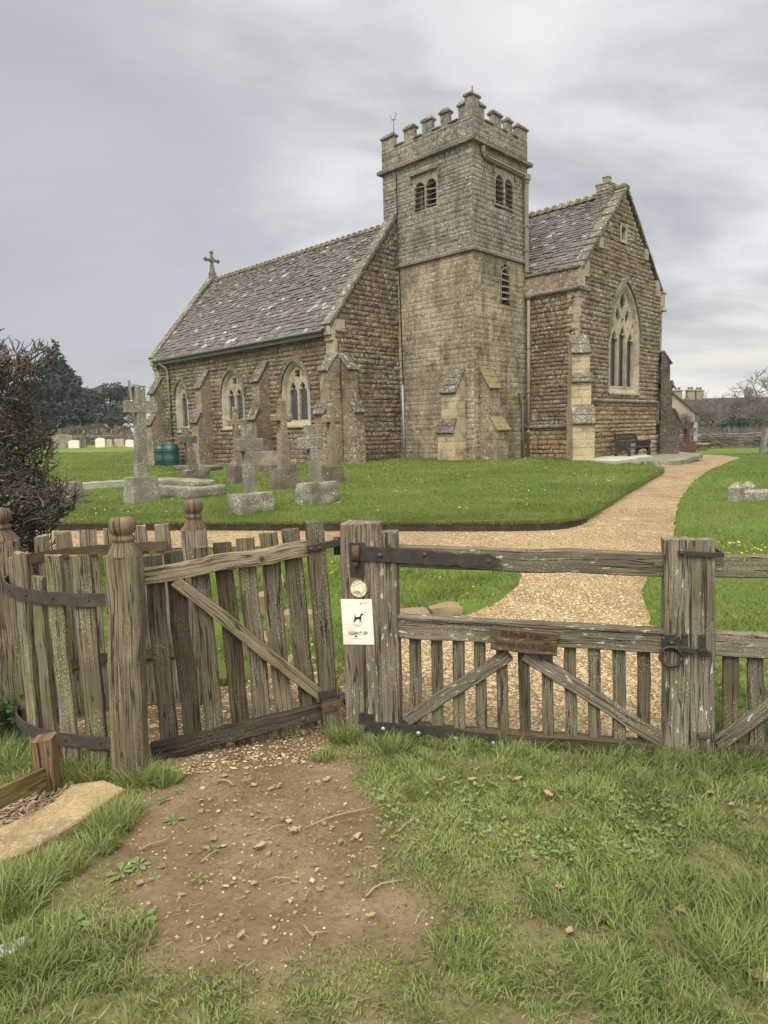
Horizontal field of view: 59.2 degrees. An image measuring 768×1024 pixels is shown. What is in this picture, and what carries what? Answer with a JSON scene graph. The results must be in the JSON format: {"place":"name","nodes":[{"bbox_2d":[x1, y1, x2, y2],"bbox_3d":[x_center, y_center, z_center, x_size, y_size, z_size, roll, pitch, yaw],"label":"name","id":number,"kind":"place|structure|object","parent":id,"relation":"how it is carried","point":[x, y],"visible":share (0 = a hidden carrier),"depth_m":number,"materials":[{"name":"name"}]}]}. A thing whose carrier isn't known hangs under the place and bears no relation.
{"place":"outdoors","nodes":[
{"label":"outdoors","id":0,"kind":"place"},
{"bbox_2d":[59,653,344,774],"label":"gravel","id":1,"kind":"structure","parent":0,"point":[210,755],"depth_m":3.51,"materials":[{"name":"gravel"}]},
{"bbox_2d":[33,546,522,691],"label":"bank grass","id":2,"kind":"structure","parent":0,"point":[339,658],"depth_m":6.72,"materials":[{"name":"plant"}]},
{"bbox_2d":[9,444,664,525],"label":"lawn","id":3,"kind":"structure","parent":0,"point":[91,448],"depth_m":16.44,"materials":[{"name":"plant"}]},
{"bbox_2d":[46,481,84,505],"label":"grave block","id":4,"kind":"structure","parent":3,"relation":"on","point":[79,485],"depth_m":13.84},
{"bbox_2d":[64,424,92,435],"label":"brown bush","id":5,"kind":"object","parent":3,"relation":"on","point":[76,430],"visible":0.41,"depth_m":56.11,"materials":[{"name":"grey plant"}]},
{"bbox_2d":[13,434,156,446],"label":"boundary wall","id":6,"kind":"structure","parent":3,"relation":"on","point":[90,440],"depth_m":51.93,"materials":[{"name":"stone"}]},
{"bbox_2d":[82,419,109,434],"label":"brown bush","id":7,"kind":"object","parent":3,"relation":"on","point":[94,425],"visible":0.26,"depth_m":57.10,"materials":[{"name":"grey plant"}]},
{"bbox_2d":[123,386,161,503],"bbox_3d":[-5.043,-1.377,14.003,0.481,2.430,0.746,5,9,44],"label":"grave cross","id":8,"kind":"object","parent":3,"relation":"on","point":[140,485],"visible":0.95,"depth_m":13.89,"materials":[{"name":"stone"}]},
{"bbox_2d":[153,444,164,465],"bbox_3d":[-9.618,-2.466,29.206,0.622,0.940,0.622,-2,7,0],"label":"water butt","id":9,"kind":"object","parent":3,"relation":"on","point":[158,454],"visible":0.72,"depth_m":28.94,"materials":[{"name":"green plastic"}]},
{"bbox_2d":[163,443,178,465],"bbox_3d":[-8.861,-2.380,28.173,0.622,0.940,0.622,-2,7,0],"label":"water butt","id":10,"kind":"object","parent":3,"relation":"on","point":[171,454],"visible":0.91,"depth_m":27.93,"materials":[{"name":"green plastic"}]},
{"bbox_2d":[158,477,225,498],"bbox_3d":[-4.692,-0.566,15.424,2.613,0.383,0.992,5,9,44],"label":"tiered ledger","id":11,"kind":"object","parent":3,"relation":"on","point":[187,488],"visible":0.73,"depth_m":14.65,"materials":[{"name":"stone"}]},
{"bbox_2d":[178,428,209,478],"bbox_3d":[-5.233,-1.540,18.567,0.514,1.544,0.744,5,10,45],"label":"grave cross","id":12,"kind":"object","parent":3,"relation":"on","point":[194,470],"visible":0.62,"depth_m":18.48,"materials":[{"name":"stone"}]},
{"bbox_2d":[173,464,222,470],"bbox_3d":[-6.117,-1.459,22.238,1.905,0.167,0.804,5,9,44],"label":"flat tomb","id":13,"kind":"object","parent":3,"relation":"on","point":[210,467],"visible":0.59,"depth_m":21.83,"materials":[{"name":"stone"}]},
{"bbox_2d":[226,407,245,483],"bbox_3d":[-3.757,-1.687,17.257,0.395,1.971,0.565,5,9,44],"label":"grave cross","id":14,"kind":"object","parent":3,"relation":"on","point":[234,474],"visible":0.82,"depth_m":17.16,"materials":[{"name":"stone"}]},
{"bbox_2d":[226,425,274,514],"bbox_3d":[-2.397,-0.705,12.019,0.514,1.672,0.749,5,9,43],"label":"grave cross","id":15,"kind":"object","parent":3,"relation":"on","point":[251,499],"visible":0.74,"depth_m":11.93,"materials":[{"name":"stone"}]},
{"bbox_2d":[227,451,295,472],"bbox_3d":[-3.785,-1.549,20.699,2.304,0.652,0.954,5,9,44],"label":"coped tomb","id":16,"kind":"object","parent":3,"relation":"on","point":[265,461],"visible":0.38,"depth_m":20.08,"materials":[{"name":"stone"}]},
{"bbox_2d":[268,399,299,489],"bbox_3d":[-2.319,-1.529,15.514,0.464,2.086,0.640,5,9,43],"label":"grave cross","id":17,"kind":"object","parent":3,"relation":"on","point":[283,475],"visible":0.98,"depth_m":15.42,"materials":[{"name":"stone"}]},
{"bbox_2d":[294,425,337,505],"bbox_3d":[-1.295,-0.853,13.009,0.550,1.633,0.768,5,9,43],"label":"grave cross","id":18,"kind":"object","parent":3,"relation":"on","point":[316,489],"visible":0.83,"depth_m":12.89,"materials":[{"name":"stone"}]},
{"bbox_2d":[322,403,344,482],"bbox_3d":[-1.253,-1.619,16.234,0.372,1.966,0.514,5,9,44],"label":"grave cross","id":19,"kind":"object","parent":3,"relation":"on","point":[332,470],"visible":0.93,"depth_m":16.16,"materials":[{"name":"stone"}]},
{"bbox_2d":[20,455,739,737],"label":"gravel path","id":20,"kind":"structure","parent":0,"point":[667,486],"depth_m":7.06,"materials":[{"name":"gravel"}]},
{"bbox_2d":[36,516,586,530],"bbox_3d":[-1.661,0.256,10.613,9.691,0.168,0.802,-1,7,4],"label":"edging board","id":21,"kind":"object","parent":20,"relation":"on","point":[336,527],"visible":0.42,"depth_m":10.38,"materials":[{"name":"wood"}]},
{"bbox_2d":[640,452,702,464],"bbox_3d":[10.967,-2.080,25.830,1.903,0.158,8.868,3,8,33],"label":"paved step","id":22,"kind":"object","parent":20,"relation":"on","point":[681,458],"visible":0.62,"depth_m":23.61,"materials":[{"name":"stone"}]},
{"bbox_2d":[613,433,650,455],"bbox_3d":[8.946,-2.367,24.351,0.640,0.940,1.740,5,9,44],"label":"park bench","id":23,"kind":"object","parent":22,"relation":"on","point":[626,446],"visible":0.95,"depth_m":24.30,"materials":[{"name":"brown wood"}]},
{"bbox_2d":[0,447,767,1023],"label":"ground","id":24,"kind":"structure","parent":0,"point":[258,903],"depth_m":2.43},
{"bbox_2d":[0,691,25,741],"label":"nettle clump","id":25,"kind":"object","parent":24,"relation":"on","point":[11,719],"visible":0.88,"depth_m":3.60,"materials":[{"name":"green plant"}]},
{"bbox_2d":[0,936,33,962],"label":"stone slab","id":26,"kind":"structure","parent":24,"relation":"on","point":[2,950],"depth_m":2.13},
{"bbox_2d":[2,349,58,436],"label":"conifer tree","id":27,"kind":"object","parent":24,"relation":"on","point":[54,422],"visible":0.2,"depth_m":60.61,"materials":[{"name":"green plant"}]},
{"bbox_2d":[0,783,67,827],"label":"mulch","id":28,"kind":"object","parent":24,"relation":"on","point":[21,804],"visible":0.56,"depth_m":2.94,"materials":[{"name":"wood"}]},
{"bbox_2d":[0,328,87,573],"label":"bush","id":29,"kind":"object","parent":24,"relation":"on","point":[19,502],"visible":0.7,"depth_m":7.57,"materials":[{"name":"brown plant"}]},
{"bbox_2d":[31,731,61,798],"bbox_3d":[-1.535,1.175,3.082,0.101,0.325,0.091,-2,7,0],"label":"short post","id":30,"kind":"object","parent":24,"relation":"on","point":[45,750],"visible":0.73,"depth_m":3.04,"materials":[{"name":"wood"}]},
{"bbox_2d":[0,768,46,808],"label":"edging plank","id":31,"kind":"object","parent":30,"relation":"attached to","point":[15,790],"visible":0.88,"depth_m":2.84,"materials":[{"name":"wood"}]},
{"bbox_2d":[15,339,105,436],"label":"conifer tree","id":32,"kind":"object","parent":24,"relation":"on","point":[56,384],"visible":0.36,"depth_m":61.82,"materials":[{"name":"green plant"}]},
{"bbox_2d":[0,780,125,866],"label":"stone slab","id":33,"kind":"structure","parent":24,"relation":"on","point":[56,819],"depth_m":2.79,"materials":[{"name":"stone"}]},
{"bbox_2d":[53,434,72,447],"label":"headstone","id":34,"kind":"object","parent":24,"relation":"on","point":[62,440],"visible":0.78,"depth_m":45.22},
{"bbox_2d":[68,440,79,447],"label":"headstone","id":35,"kind":"object","parent":24,"relation":"on","point":[73,443],"visible":0.78,"depth_m":44.89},
{"bbox_2d":[61,911,90,929],"bbox_3d":[-1.033,1.361,2.238,0.094,0.014,0.106,-7,9,-38],"label":"weed","id":36,"kind":"object","parent":24,"relation":"on","point":[83,922],"visible":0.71,"depth_m":2.24,"materials":[{"name":"green plant"}]},
{"bbox_2d":[56,375,101,431],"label":"conifer tree","id":37,"kind":"object","parent":24,"relation":"on","point":[79,407],"visible":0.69,"depth_m":58.85,"materials":[{"name":"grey plant"}]},
{"bbox_2d":[49,424,133,435],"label":"scrub","id":38,"kind":"object","parent":24,"relation":"on","point":[101,431],"visible":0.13,"depth_m":55.68,"materials":[{"name":"plant"}]},
{"bbox_2d":[95,438,105,446],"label":"headstone","id":39,"kind":"object","parent":24,"relation":"on","point":[100,442],"visible":0.78,"depth_m":45.27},
{"bbox_2d":[82,480,123,488],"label":"grave kerb","id":40,"kind":"structure","parent":24,"relation":"on","point":[102,484],"depth_m":17.21,"materials":[{"name":"stone"}]},
{"bbox_2d":[0,499,207,781],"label":"curved fence","id":41,"kind":"object","parent":24,"relation":"on","point":[55,658],"visible":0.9,"depth_m":3.25,"materials":[{"name":"brown wood"}]},
{"bbox_2d":[83,381,145,426],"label":"pine tree","id":42,"kind":"object","parent":24,"relation":"on","point":[117,393],"visible":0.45,"depth_m":77.99,"materials":[{"name":"green plant"}]},
{"bbox_2d":[105,401,129,430],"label":"conifer tree","id":43,"kind":"object","parent":24,"relation":"on","point":[113,419],"visible":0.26,"depth_m":65.06,"materials":[{"name":"green plant"}]},
{"bbox_2d":[105,862,132,882],"bbox_3d":[-0.978,1.330,2.492,0.081,0.013,0.106,1,7,21],"label":"weed","id":44,"kind":"object","parent":24,"relation":"on","point":[120,865],"visible":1,"depth_m":2.49,"materials":[{"name":"green plant"}]},
{"bbox_2d":[114,439,123,446],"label":"headstone","id":45,"kind":"object","parent":24,"relation":"on","point":[118,442],"visible":0.64,"depth_m":45.39,"materials":[{"name":"stone"}]},
{"bbox_2d":[125,440,133,446],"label":"headstone","id":46,"kind":"object","parent":24,"relation":"on","point":[129,443],"visible":0.78,"depth_m":45.19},
{"bbox_2d":[112,386,150,421],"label":"bare tree","id":47,"kind":"object","parent":24,"relation":"on","point":[121,406],"visible":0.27,"depth_m":58.45,"materials":[{"name":"grey plant"}]},
{"bbox_2d":[125,856,149,869],"bbox_3d":[-0.922,1.322,2.548,0.084,0.013,0.081,-2,7,0],"label":"weed","id":48,"kind":"object","parent":24,"relation":"on","point":[142,866],"visible":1,"depth_m":2.54,"materials":[{"name":"green plant"}]},
{"bbox_2d":[127,380,149,433],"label":"telegraph pole","id":49,"kind":"object","parent":24,"relation":"on","point":[130,391],"visible":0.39,"depth_m":55.14,"materials":[{"name":"brown wood"}]},
{"bbox_2d":[127,907,156,923],"bbox_3d":[-0.802,1.354,2.267,0.093,0.010,0.082,-2,7,0],"label":"weed","id":50,"kind":"object","parent":24,"relation":"on","point":[140,909],"visible":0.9,"depth_m":2.27,"materials":[{"name":"green plant"}]},
{"bbox_2d":[163,814,184,824],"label":"weed","id":51,"kind":"object","parent":24,"relation":"on","point":[165,819],"visible":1,"depth_m":2.84,"materials":[{"name":"green plant"}]},
{"bbox_2d":[191,872,207,882],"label":"weed","id":52,"kind":"object","parent":24,"relation":"on","point":[200,880],"visible":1,"depth_m":2.46,"materials":[{"name":"green plant"}]},
{"bbox_2d":[241,777,252,784],"bbox_3d":[-0.639,1.253,3.148,0.048,0.023,0.034,-7,9,-40],"label":"stone","id":53,"kind":"object","parent":24,"relation":"on","point":[247,780],"visible":1,"depth_m":3.14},
{"bbox_2d":[242,631,268,655],"bbox_3d":[-0.956,0.999,5.037,0.289,0.206,0.233,-2,7,0],"label":"bank stone","id":54,"kind":"object","parent":24,"relation":"on","point":[244,647],"visible":0.1,"depth_m":4.94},
{"bbox_2d":[135,751,384,960],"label":"leaf crumbs","id":55,"kind":"object","parent":24,"relation":"on","point":[290,900],"visible":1,"depth_m":2.55,"materials":[{"name":"stone"}]},
{"bbox_2d":[143,751,380,947],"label":"soil pebbles","id":56,"kind":"object","parent":24,"relation":"on","point":[296,810],"visible":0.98,"depth_m":2.66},
{"bbox_2d":[258,591,265,616],"bbox_3d":[-1.108,0.837,6.038,0.275,0.232,0.226,-3,7,-10],"label":"bank stone","id":57,"kind":"object","parent":24,"relation":"on","point":[261,602],"visible":0.06,"depth_m":5.95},
{"bbox_2d":[267,655,294,677],"bbox_3d":[-0.711,1.075,4.558,0.236,0.162,0.206,-2,7,0],"label":"bank stone","id":58,"kind":"object","parent":24,"relation":"on","point":[290,660],"visible":0.07,"depth_m":4.52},
{"bbox_2d":[284,609,313,629],"bbox_3d":[-0.666,0.915,5.640,0.387,0.206,0.244,-2,7,0],"label":"bank stone","id":59,"kind":"object","parent":24,"relation":"on","point":[287,618],"visible":0.12,"depth_m":5.53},
{"bbox_2d":[300,923,332,933],"bbox_3d":[-0.225,1.347,2.175,0.116,0.016,0.046,1,7,18],"label":"twig","id":60,"kind":"object","parent":24,"relation":"on","point":[301,924],"visible":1,"depth_m":2.17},
{"bbox_2d":[306,806,376,827],"bbox_3d":[-0.175,1.268,2.830,0.321,0.017,0.013,-5,8,-26],"label":"twig","id":61,"kind":"object","parent":24,"relation":"on","point":[338,815],"visible":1,"depth_m":2.82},
{"bbox_2d":[340,520,382,740],"bbox_3d":[-0.109,0.639,3.558,0.207,1.180,0.203,0,7,12],"label":"gate post","id":62,"kind":"object","parent":24,"relation":"on","point":[361,682],"visible":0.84,"depth_m":3.51,"materials":[{"name":"brown wood"}]},
{"bbox_2d":[143,519,345,760],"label":"kissing gate","id":63,"kind":"structure","parent":62,"relation":"attached to","point":[198,567],"depth_m":3.45,"materials":[{"name":"wood"}]},
{"bbox_2d":[341,599,373,644],"bbox_3d":[-0.137,0.569,3.496,0.171,0.245,0.006,0,7,12],"label":"dog sign","id":64,"kind":"object","parent":62,"relation":"attached to","point":[357,621],"visible":1,"depth_m":3.49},
{"bbox_2d":[351,581,366,596],"bbox_3d":[-0.130,0.396,3.472,0.086,0.086,0.012,0,7,12],"label":"waymarker disc","id":65,"kind":"object","parent":62,"relation":"attached to","point":[358,588],"visible":1,"depth_m":3.47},
{"bbox_2d":[359,530,711,758],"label":"wooden gate","id":66,"kind":"structure","parent":62,"relation":"attached to","point":[668,640],"depth_m":3.35,"materials":[{"name":"brown wood"}]},
{"bbox_2d":[490,625,558,655],"bbox_3d":[0.688,0.633,3.320,0.334,0.136,0.036,0,7,12],"label":"wooden plaque","id":67,"kind":"object","parent":66,"relation":"attached to","point":[518,640],"visible":1,"depth_m":3.31,"materials":[{"name":"brown wood"}]},
{"bbox_2d":[0,741,766,1023],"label":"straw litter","id":68,"kind":"object","parent":24,"relation":"on","point":[365,892],"visible":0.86,"depth_m":2.31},
{"bbox_2d":[0,659,767,1023],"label":"grass","id":69,"kind":"structure","parent":24,"relation":"on","point":[710,775],"depth_m":2.40,"materials":[{"name":"plant"}]},
{"bbox_2d":[0,716,767,1006],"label":"grass tufts","id":70,"kind":"object","parent":24,"relation":"on","point":[124,816],"visible":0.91,"depth_m":2.28,"materials":[{"name":"plant"}]},
{"bbox_2d":[365,879,402,896],"bbox_3d":[-0.003,1.317,2.381,0.155,0.018,0.020,-6,8,-32],"label":"twig","id":71,"kind":"object","parent":24,"relation":"on","point":[371,890],"visible":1,"depth_m":2.38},
{"bbox_2d":[146,86,682,465],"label":"church","id":72,"kind":"structure","parent":24,"relation":"on","point":[461,302],"depth_m":23.09,"materials":[{"name":"stone"}]},
{"bbox_2d":[173,377,189,432],"bbox_3d":[-8.379,-4.486,28.382,1.140,2.340,0.360,5,9,44],"label":"window","id":73,"kind":"structure","parent":72,"relation":"in","point":[180,394],"depth_m":28.52,"materials":[{"name":"stone"}]},
{"bbox_2d":[219,367,245,429],"bbox_3d":[-5.668,-4.320,25.766,1.660,2.390,0.360,5,9,44],"label":"window","id":74,"kind":"structure","parent":72,"relation":"in","point":[232,392],"depth_m":25.84,"materials":[{"name":"stone"}]},
{"bbox_2d":[279,357,311,427],"bbox_3d":[-2.941,-4.079,23.146,1.660,2.390,0.360,5,9,44],"label":"window","id":75,"kind":"structure","parent":72,"relation":"in","point":[295,383],"depth_m":23.19,"materials":[{"name":"stone"}]},
{"bbox_2d":[410,165,439,214],"bbox_3d":[1.502,-10.569,22.342,1.246,1.273,0.603,5,9,44],"label":"belfry window","id":76,"kind":"structure","parent":72,"relation":"in","point":[427,178],"depth_m":22.25,"materials":[{"name":"stone"}]},
{"bbox_2d":[492,163,516,211],"bbox_3d":[3.782,-10.617,22.249,0.603,1.271,1.304,5,9,44],"label":"belfry window","id":77,"kind":"structure","parent":72,"relation":"in","point":[502,178],"depth_m":22.17,"materials":[{"name":"stone"}]},
{"bbox_2d":[500,267,510,303],"bbox_3d":[3.907,-7.558,22.643,0.429,1.200,0.544,5,9,44],"label":"belfry window","id":78,"kind":"structure","parent":72,"relation":"in","point":[505,275],"depth_m":22.68,"materials":[{"name":"stone"}]},
{"bbox_2d":[619,222,627,243],"bbox_3d":[8.469,-9.937,24.141,0.200,0.670,0.600,5,9,44],"label":"niche window","id":79,"kind":"structure","parent":72,"relation":"in","point":[623,229],"depth_m":24.18,"materials":[{"name":"stone"}]},
{"bbox_2d":[607,278,641,395],"bbox_3d":[8.722,-6.385,24.760,0.360,4.200,2.680,5,9,44],"label":"window","id":80,"kind":"structure","parent":72,"relation":"in","point":[625,328],"depth_m":24.94,"materials":[{"name":"stone"}]},
{"bbox_2d":[400,607,429,613],"bbox_3d":[0.253,0.896,5.794,0.292,0.138,0.218,-2,7,0],"label":"kerb stone","id":81,"kind":"object","parent":24,"relation":"on","point":[420,610],"visible":0.32,"depth_m":5.76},
{"bbox_2d":[428,601,462,615],"bbox_3d":[0.534,0.868,5.862,0.282,0.148,0.215,-2,7,-5],"label":"kerb stone","id":82,"kind":"object","parent":24,"relation":"on","point":[450,608],"visible":0.59,"depth_m":5.78,"materials":[{"name":"stone"}]},
{"bbox_2d":[370,768,693,866],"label":"weeds","id":83,"kind":"object","parent":24,"relation":"on","point":[537,836],"visible":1,"depth_m":2.72,"materials":[{"name":"green plant"}]},
{"bbox_2d":[591,835,620,854],"bbox_3d":[0.844,1.272,2.580,0.116,0.014,0.099,3,8,33],"label":"weed","id":84,"kind":"object","parent":24,"relation":"on","point":[606,840],"visible":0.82,"depth_m":2.59,"materials":[{"name":"green plant"}]},
{"bbox_2d":[587,453,652,464],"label":"ledger slab","id":85,"kind":"structure","parent":24,"relation":"on","point":[638,458],"depth_m":22.30,"materials":[{"name":"stone"}]},
{"bbox_2d":[672,392,698,433],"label":"cottage","id":86,"kind":"structure","parent":24,"relation":"on","point":[680,405],"depth_m":60.34,"materials":[{"name":"paint"}]},
{"bbox_2d":[679,421,696,452],"bbox_3d":[16.173,-4.008,36.104,0.701,1.705,1.100,5,9,44],"label":"granite cross","id":87,"kind":"object","parent":24,"relation":"on","point":[687,445],"visible":0.91,"depth_m":35.91,"materials":[{"name":"stone"}]},
{"bbox_2d":[678,409,701,432],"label":"bare tree","id":88,"kind":"object","parent":24,"relation":"on","point":[686,418],"visible":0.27,"depth_m":58.87,"materials":[{"name":"brown plant"}]},
{"bbox_2d":[690,422,700,449],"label":"worn grave cross","id":89,"kind":"object","parent":24,"relation":"on","point":[695,428],"visible":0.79,"depth_m":40.41,"materials":[{"name":"stone"}]},
{"bbox_2d":[679,392,716,421],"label":"bare tree","id":90,"kind":"object","parent":24,"relation":"on","point":[699,402],"visible":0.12,"depth_m":65.35,"materials":[{"name":"grey plant"}]},
{"bbox_2d":[681,417,715,434],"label":"evergreen bush","id":91,"kind":"object","parent":24,"relation":"on","point":[704,422],"visible":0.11,"depth_m":59.09,"materials":[{"name":"plant"}]},
{"bbox_2d":[630,452,767,735],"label":"verge grass","id":92,"kind":"structure","parent":24,"relation":"on","point":[734,461],"depth_m":9.55,"materials":[{"name":"plant"}]},
{"bbox_2d":[696,443,708,450],"bbox_3d":[18.321,-3.744,38.889,0.703,0.440,0.713,-2,7,0],"label":"stone urn","id":93,"kind":"object","parent":24,"relation":"on","point":[702,446],"visible":0.97,"depth_m":38.65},
{"bbox_2d":[688,396,734,426],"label":"bare tree","id":94,"kind":"object","parent":24,"relation":"on","point":[706,415],"visible":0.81,"depth_m":61.02,"materials":[{"name":"brown plant"}]},
{"bbox_2d":[700,420,733,433],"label":"evergreen bush","id":95,"kind":"object","parent":24,"relation":"on","point":[713,424],"visible":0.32,"depth_m":57.09,"materials":[{"name":"plant"}]},
{"bbox_2d":[673,387,767,424],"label":"cottage","id":96,"kind":"structure","parent":24,"relation":"on","point":[697,390],"depth_m":70.69,"materials":[{"name":"stone"}]},
{"bbox_2d":[677,424,766,433],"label":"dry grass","id":97,"kind":"structure","parent":24,"relation":"on","point":[724,431],"depth_m":46.06,"materials":[{"name":"plant"}]},
{"bbox_2d":[679,432,767,447],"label":"boundary wall","id":98,"kind":"structure","parent":24,"relation":"on","point":[739,440],"depth_m":42.26,"materials":[{"name":"stone"}]},
{"bbox_2d":[689,538,767,759],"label":"fence","id":99,"kind":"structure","parent":24,"relation":"on","point":[730,647],"depth_m":3.16,"materials":[{"name":"brown wood"}]},
{"bbox_2d":[678,547,724,557],"bbox_3d":[1.464,0.183,3.162,0.198,0.031,0.177,0,7,12],"label":"gate loop","id":100,"kind":"object","parent":99,"relation":"on","point":[718,553],"visible":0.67,"depth_m":3.09,"materials":[{"name":"black metal"}]},
{"bbox_2d":[709,389,767,419],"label":"bare tree","id":101,"kind":"object","parent":24,"relation":"on","point":[737,404],"visible":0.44,"depth_m":65.16,"materials":[{"name":"brown plant"}]},
{"bbox_2d":[721,416,762,432],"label":"evergreen bush","id":102,"kind":"object","parent":24,"relation":"on","point":[731,421],"visible":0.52,"depth_m":55.81,"materials":[{"name":"green plant"}]},
{"bbox_2d":[719,373,767,417],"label":"young tree","id":103,"kind":"object","parent":24,"relation":"on","point":[746,407],"visible":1,"depth_m":29.47,"materials":[{"name":"brown plant"}]},
{"bbox_2d":[727,481,767,501],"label":"grave kerb set","id":104,"kind":"structure","parent":24,"relation":"on","point":[745,491],"depth_m":12.87,"materials":[{"name":"stone"}]},
{"bbox_2d":[729,400,767,432],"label":"bare tree","id":105,"kind":"object","parent":24,"relation":"on","point":[751,414],"visible":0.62,"depth_m":55.06,"materials":[{"name":"brown plant"}]},
{"bbox_2d":[731,369,767,410],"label":"bare tree","id":106,"kind":"object","parent":24,"relation":"on","point":[763,383],"visible":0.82,"depth_m":58.86,"materials":[{"name":"grey plant"}]},
{"bbox_2d":[743,967,767,980],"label":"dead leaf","id":107,"kind":"object","parent":24,"relation":"on","point":[757,974],"visible":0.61,"depth_m":1.95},
{"bbox_2d":[754,402,767,426],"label":"bare tree","id":108,"kind":"object","parent":24,"relation":"on","point":[764,417],"visible":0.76,"depth_m":50.40,"materials":[{"name":"grey plant"}]},
{"bbox_2d":[758,428,767,453],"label":"leaning headstone","id":109,"kind":"object","parent":24,"relation":"on","point":[763,444],"visible":0.89,"depth_m":32.25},
{"bbox_2d":[0,0,767,433],"label":"sky","id":110,"kind":"structure","parent":0,"point":[140,140],"materials":[{"name":"grey"}]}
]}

